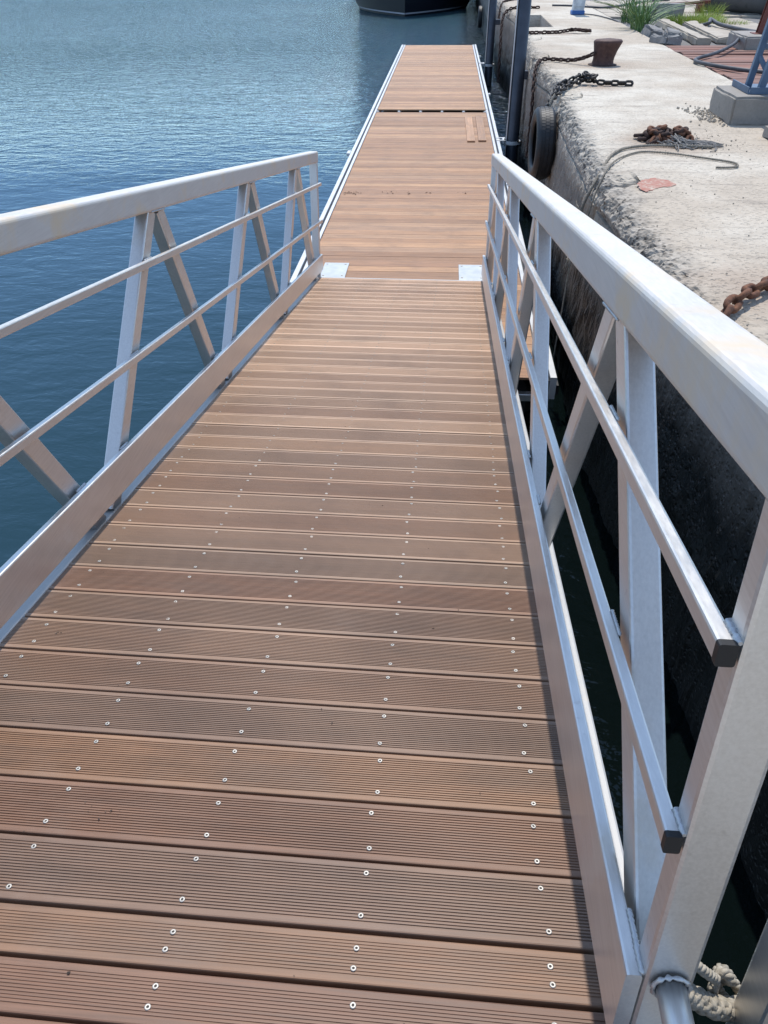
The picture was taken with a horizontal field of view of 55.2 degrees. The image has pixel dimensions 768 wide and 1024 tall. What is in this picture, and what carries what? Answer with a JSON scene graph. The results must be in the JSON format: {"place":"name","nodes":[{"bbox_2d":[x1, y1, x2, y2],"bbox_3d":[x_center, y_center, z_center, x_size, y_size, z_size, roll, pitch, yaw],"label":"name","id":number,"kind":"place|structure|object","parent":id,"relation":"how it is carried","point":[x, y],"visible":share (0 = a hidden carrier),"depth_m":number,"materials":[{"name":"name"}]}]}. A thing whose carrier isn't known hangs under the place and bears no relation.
{"place":"outdoors","nodes":[
{"label":"outdoors","id":0,"kind":"place"},
{"bbox_2d":[0,0,765,1023],"bbox_3d":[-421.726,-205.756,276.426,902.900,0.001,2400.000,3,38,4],"label":"water","id":1,"kind":"structure","parent":0,"point":[100,96],"depth_m":12.89,"materials":[{"name":"blue liquid"}]},
{"bbox_2d":[355,0,469,16],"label":"motor boat","id":2,"kind":"object","parent":1,"relation":"on","point":[404,8],"visible":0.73,"depth_m":40.18,"materials":[{"name":"black paint"}]},
{"bbox_2d":[290,109,558,412],"bbox_3d":[0.690,-4.210,10.397,2.825,0.890,11.407,2,38,4],"label":"floating pontoon","id":3,"kind":"object","parent":1,"relation":"on","point":[374,227],"visible":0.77,"depth_m":9.32,"materials":[{"name":"brown wood"}]},
{"bbox_2d":[0,151,767,1023],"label":"gangway","id":4,"kind":"object","parent":3,"relation":"on","point":[296,723],"visible":1,"depth_m":1.81,"materials":[{"name":"brown wood"}]},
{"bbox_2d":[465,116,474,141],"bbox_3d":[1.529,-6.856,13.108,0.130,0.024,2.200,2,38,3],"label":"loose board","id":5,"kind":"object","parent":3,"relation":"on","point":[469,129],"visible":1,"depth_m":12.96,"materials":[{"name":"brown wood"}]},
{"bbox_2d":[475,116,485,141],"bbox_3d":[1.726,-6.871,13.125,0.130,0.024,2.200,2,38,4],"label":"loose board","id":6,"kind":"object","parent":3,"relation":"on","point":[480,129],"visible":1,"depth_m":12.95,"materials":[{"name":"brown wood"}]},
{"bbox_2d":[372,44,493,111],"bbox_3d":[1.537,-11.261,19.462,2.787,0.890,11.623,2,38,4],"label":"floating pontoon","id":7,"kind":"object","parent":1,"relation":"on","point":[436,78],"visible":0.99,"depth_m":17.52,"materials":[{"name":"brown wood"}]},
{"bbox_2d":[484,0,499,85],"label":"mooring pile","id":8,"kind":"object","parent":1,"relation":"in","point":[492,21],"visible":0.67,"depth_m":19.55,"materials":[{"name":"metal"}]},
{"bbox_2d":[504,0,531,163],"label":"mooring pile","id":9,"kind":"object","parent":1,"relation":"in","point":[519,74],"visible":0.52,"depth_m":11.66,"materials":[{"name":"metal"}]},
{"bbox_2d":[475,0,767,921],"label":"quay","id":10,"kind":"structure","parent":0,"point":[711,498],"depth_m":5.07,"materials":[{"name":"concrete"}]},
{"bbox_2d":[477,6,482,27],"bbox_3d":[4.166,-21.466,31.821,0.187,0.815,0.815,3,38,4],"label":"tyre","id":11,"kind":"object","parent":10,"relation":"hanging from","point":[480,15],"visible":1,"depth_m":31.50,"materials":[{"name":"rubber"}]},
{"bbox_2d":[497,0,513,18],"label":"chain","id":12,"kind":"object","parent":10,"relation":"on","point":[501,6],"visible":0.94,"depth_m":21.06,"materials":[{"name":"metal"}]},
{"bbox_2d":[497,6,539,82],"bbox_3d":[3.281,-12.186,19.089,0.585,1.566,1.703,27,46,31],"label":"chain","id":13,"kind":"object","parent":10,"relation":"on","point":[500,35],"visible":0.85,"depth_m":18.77,"materials":[{"name":"metal"}]},
{"bbox_2d":[528,93,556,179],"bbox_3d":[1.774,-4.178,8.208,0.220,0.849,0.745,1,38,2],"label":"tyre","id":14,"kind":"object","parent":10,"relation":"hanging from","point":[542,141],"visible":0.97,"depth_m":7.98,"materials":[{"name":"rubber"}]},
{"bbox_2d":[529,27,591,33],"bbox_3d":[3.290,-9.113,13.898,1.265,0.100,0.267,0,38,1],"label":"chain","id":15,"kind":"object","parent":10,"relation":"on","point":[584,30],"visible":0.98,"depth_m":13.84,"materials":[{"name":"metal"}]},
{"bbox_2d":[525,51,595,157],"bbox_3d":[2.363,-5.985,10.718,0.995,1.272,0.732,-16,41,-19],"label":"chain","id":16,"kind":"object","parent":10,"relation":"on","point":[568,60],"visible":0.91,"depth_m":10.42,"materials":[{"name":"metal"}]},
{"bbox_2d":[570,0,585,14],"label":"service pedestal","id":17,"kind":"object","parent":10,"relation":"on","point":[578,6],"visible":1,"depth_m":17.29,"materials":[{"name":"plastic"}]},
{"bbox_2d":[545,76,633,105],"bbox_3d":[2.313,-5.013,8.714,1.375,0.195,0.454,-22,43,-25],"label":"chain","id":18,"kind":"object","parent":10,"relation":"on","point":[576,82],"visible":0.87,"depth_m":8.84,"materials":[{"name":"metal"}]},
{"bbox_2d":[551,71,598,95],"bbox_3d":[2.201,-5.106,8.723,0.970,0.167,0.269,-32,47,-34],"label":"chain","id":19,"kind":"object","parent":18,"relation":"on","point":[585,74],"visible":0.98,"depth_m":8.84,"materials":[{"name":"metal"}]},
{"bbox_2d":[584,13,620,22],"bbox_3d":[4.948,-11.052,16.459,0.158,0.083,2.479,-6,38,-7],"label":"cable","id":20,"kind":"object","parent":10,"relation":"on","point":[603,17],"visible":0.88,"depth_m":16.61,"materials":[{"name":"rubber"}]},
{"bbox_2d":[588,38,622,66],"bbox_3d":[3.106,-6.452,10.299,0.435,0.326,0.400,3,38,4],"label":"bollard","id":21,"kind":"object","parent":10,"relation":"on","point":[605,49],"visible":1,"depth_m":10.20,"materials":[{"name":"metal"}]},
{"bbox_2d":[552,144,712,359],"bbox_3d":[1.937,-2.171,6.374,1.803,1.684,0.471,-27,45,-30],"label":"rope","id":22,"kind":"object","parent":10,"relation":"on","point":[568,261],"visible":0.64,"depth_m":6.06,"materials":[{"name":"grey fabric"}]},
{"bbox_2d":[637,178,675,191],"bbox_3d":[1.930,-2.372,5.308,0.374,0.001,0.259,-21,42,-24],"label":"paint mark","id":23,"kind":"object","parent":10,"relation":"on","point":[645,185],"visible":1,"depth_m":5.30,"materials":[{"name":"pink paint"}]},
{"bbox_2d":[587,150,738,216],"bbox_3d":[2.110,-2.639,5.930,1.240,0.388,0.658,-6,38,-7],"label":"rope","id":24,"kind":"object","parent":10,"relation":"on","point":[688,155],"visible":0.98,"depth_m":5.82,"materials":[{"name":"grey fabric"}]},
{"bbox_2d":[633,124,723,151],"bbox_3d":[2.572,-3.230,6.319,0.551,0.159,0.738,-16,40,-19],"label":"chain","id":25,"kind":"object","parent":10,"relation":"on","point":[678,135],"visible":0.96,"depth_m":6.34,"materials":[{"name":"metal"}]},
{"bbox_2d":[666,45,767,83],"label":"timber cover","id":26,"kind":"object","parent":10,"relation":"on","point":[733,56],"visible":0.45,"depth_m":11.02,"materials":[{"name":"brown wood"}]},
{"bbox_2d":[693,30,762,73],"bbox_3d":[5.434,-6.960,11.021,1.825,0.168,4.898,5,38,7],"label":"hose","id":27,"kind":"object","parent":26,"relation":"on","point":[696,60],"visible":0.77,"depth_m":10.12,"materials":[{"name":"rubber"}]},
{"bbox_2d":[709,85,767,124],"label":"plinth","id":28,"kind":"structure","parent":10,"relation":"on","point":[730,104],"depth_m":6.92,"materials":[{"name":"concrete"}]},
{"bbox_2d":[732,19,767,93],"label":"frame tower","id":29,"kind":"structure","parent":28,"relation":"on","point":[750,87],"depth_m":6.93,"materials":[{"name":"blue metal"}]},
{"bbox_2d":[720,276,767,316],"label":"chain","id":30,"kind":"object","parent":10,"relation":"on","point":[751,291],"visible":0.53,"depth_m":3.47,"materials":[{"name":"metal"}]},
{"bbox_2d":[627,5,653,19],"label":"kerb block","id":31,"kind":"structure","parent":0,"point":[646,10],"depth_m":16.47,"materials":[{"name":"grey concrete"}]},
{"bbox_2d":[585,0,761,44],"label":"ground","id":32,"kind":"structure","parent":0,"point":[754,19],"depth_m":17.09,"materials":[{"name":"concrete"}]},
{"bbox_2d":[552,0,669,8],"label":"cable","id":33,"kind":"object","parent":32,"relation":"on","point":[597,7],"visible":0.61,"depth_m":19.39,"materials":[{"name":"rubber"}]},
{"bbox_2d":[592,0,661,22],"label":"leafy tuft","id":34,"kind":"object","parent":32,"relation":"on","point":[624,16],"visible":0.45,"depth_m":16.16,"materials":[{"name":"green plant"}]},
{"bbox_2d":[593,0,702,32],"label":"leafy tuft","id":35,"kind":"object","parent":32,"relation":"on","point":[638,21],"visible":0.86,"depth_m":14.20,"materials":[{"name":"green plant"}]},
{"bbox_2d":[640,24,662,37],"bbox_3d":[4.971,-8.853,13.560,0.280,0.216,0.504,4,44,-8],"label":"concrete chunk","id":36,"kind":"object","parent":32,"relation":"on","point":[648,30],"visible":0.68,"depth_m":13.49,"materials":[{"name":"grey concrete"}]},
{"bbox_2d":[649,33,682,45],"bbox_3d":[4.778,-7.993,12.447,0.353,0.212,0.526,-1,30,-15],"label":"concrete chunk","id":37,"kind":"object","parent":32,"relation":"on","point":[664,40],"visible":0.7,"depth_m":12.28,"materials":[{"name":"grey concrete"}]},
{"bbox_2d":[654,3,685,20],"bbox_3d":[6.435,-11.300,16.592,0.628,0.350,0.305,3,38,4],"label":"kerb block","id":38,"kind":"object","parent":32,"relation":"on","point":[679,10],"depth_m":16.44,"materials":[{"name":"grey concrete"}]},
{"bbox_2d":[664,27,681,35],"bbox_3d":[5.087,-8.393,12.962,0.309,0.224,0.628,17,40,8],"label":"concrete chunk","id":39,"kind":"object","parent":32,"relation":"on","point":[669,31],"visible":0.45,"depth_m":12.74,"materials":[{"name":"grey concrete"}]},
{"bbox_2d":[655,18,711,44],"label":"kerb beam","id":40,"kind":"structure","parent":32,"relation":"on","point":[692,37],"depth_m":13.30,"materials":[{"name":"concrete"}]},
{"bbox_2d":[672,0,710,12],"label":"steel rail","id":41,"kind":"object","parent":32,"relation":"on","point":[701,3],"visible":0.21,"depth_m":17.52,"materials":[{"name":"metal"}]},
{"bbox_2d":[660,12,731,25],"bbox_3d":[6.636,-10.566,15.695,1.519,0.239,1.305,3,38,4],"label":"grass patch","id":42,"kind":"object","parent":32,"relation":"on","point":[698,18],"visible":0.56,"depth_m":15.64,"materials":[{"name":"green plant"}]},
{"bbox_2d":[682,21,727,44],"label":"kerb beam","id":43,"kind":"structure","parent":32,"relation":"on","point":[718,38],"depth_m":13.62,"materials":[{"name":"concrete"}]},
{"bbox_2d":[689,2,730,18],"bbox_3d":[7.200,-11.137,16.275,0.910,0.419,0.697,3,38,4],"label":"grass patch","id":44,"kind":"object","parent":32,"relation":"on","point":[708,11],"visible":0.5,"depth_m":16.25,"materials":[{"name":"green plant"}]},
{"bbox_2d":[701,17,754,30],"bbox_3d":[6.796,-8.958,13.669,0.300,0.188,3.727,-4,38,-5],"label":"hose","id":45,"kind":"object","parent":32,"relation":"on","point":[720,24],"visible":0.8,"depth_m":14.39,"materials":[{"name":"rubber"}]},
{"bbox_2d":[722,19,749,24],"bbox_3d":[7.331,-10.188,15.283,0.623,0.135,0.619,3,38,4],"label":"grass patch","id":46,"kind":"object","parent":32,"relation":"on","point":[729,22],"visible":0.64,"depth_m":15.31,"materials":[{"name":"green plant"}]},
{"bbox_2d":[726,31,767,49],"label":"plinth","id":47,"kind":"structure","parent":32,"relation":"on","point":[748,40],"depth_m":11.61,"materials":[{"name":"concrete"}]},
{"bbox_2d":[750,0,767,33],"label":"steel post","id":48,"kind":"object","parent":47,"relation":"on","point":[762,23],"visible":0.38,"depth_m":11.62,"materials":[{"name":"brown metal"}]},
{"bbox_2d":[623,143,767,326],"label":"gravel","id":49,"kind":"structure","parent":0,"point":[696,228],"depth_m":4.70,"materials":[{"name":"grey gravel"}]},
{"bbox_2d":[677,103,727,126],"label":"gravel","id":50,"kind":"structure","parent":0,"point":[710,118],"depth_m":7.32,"materials":[{"name":"grey gravel"}]},
{"bbox_2d":[690,129,751,168],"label":"gravel","id":51,"kind":"structure","parent":0,"point":[725,144],"depth_m":6.28,"materials":[{"name":"grey gravel"}]},
{"bbox_2d":[701,0,766,13],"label":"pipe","id":52,"kind":"object","parent":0,"point":[748,6],"visible":0.73,"depth_m":17.15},
{"bbox_2d":[762,125,767,137],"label":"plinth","id":53,"kind":"structure","parent":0,"point":[765,133],"depth_m":6.48,"materials":[{"name":"concrete"}]},
{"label":"landing","id":54,"kind":"structure","parent":0,"visible":0},
{"bbox_2d":[725,919,767,1023],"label":"landing post","id":55,"kind":"object","parent":54,"relation":"on","point":[751,1003],"depth_m":1.30,"materials":[{"name":"metal"}]},
{"bbox_2d":[689,961,740,1021],"bbox_3d":[0.634,0.930,1.338,0.212,0.206,0.208,-6,38,-6],"label":"mooring rope","id":56,"kind":"object","parent":55,"relation":"attached to","point":[715,1002],"visible":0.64,"depth_m":1.37,"materials":[{"name":"beige fabric"}]}
]}

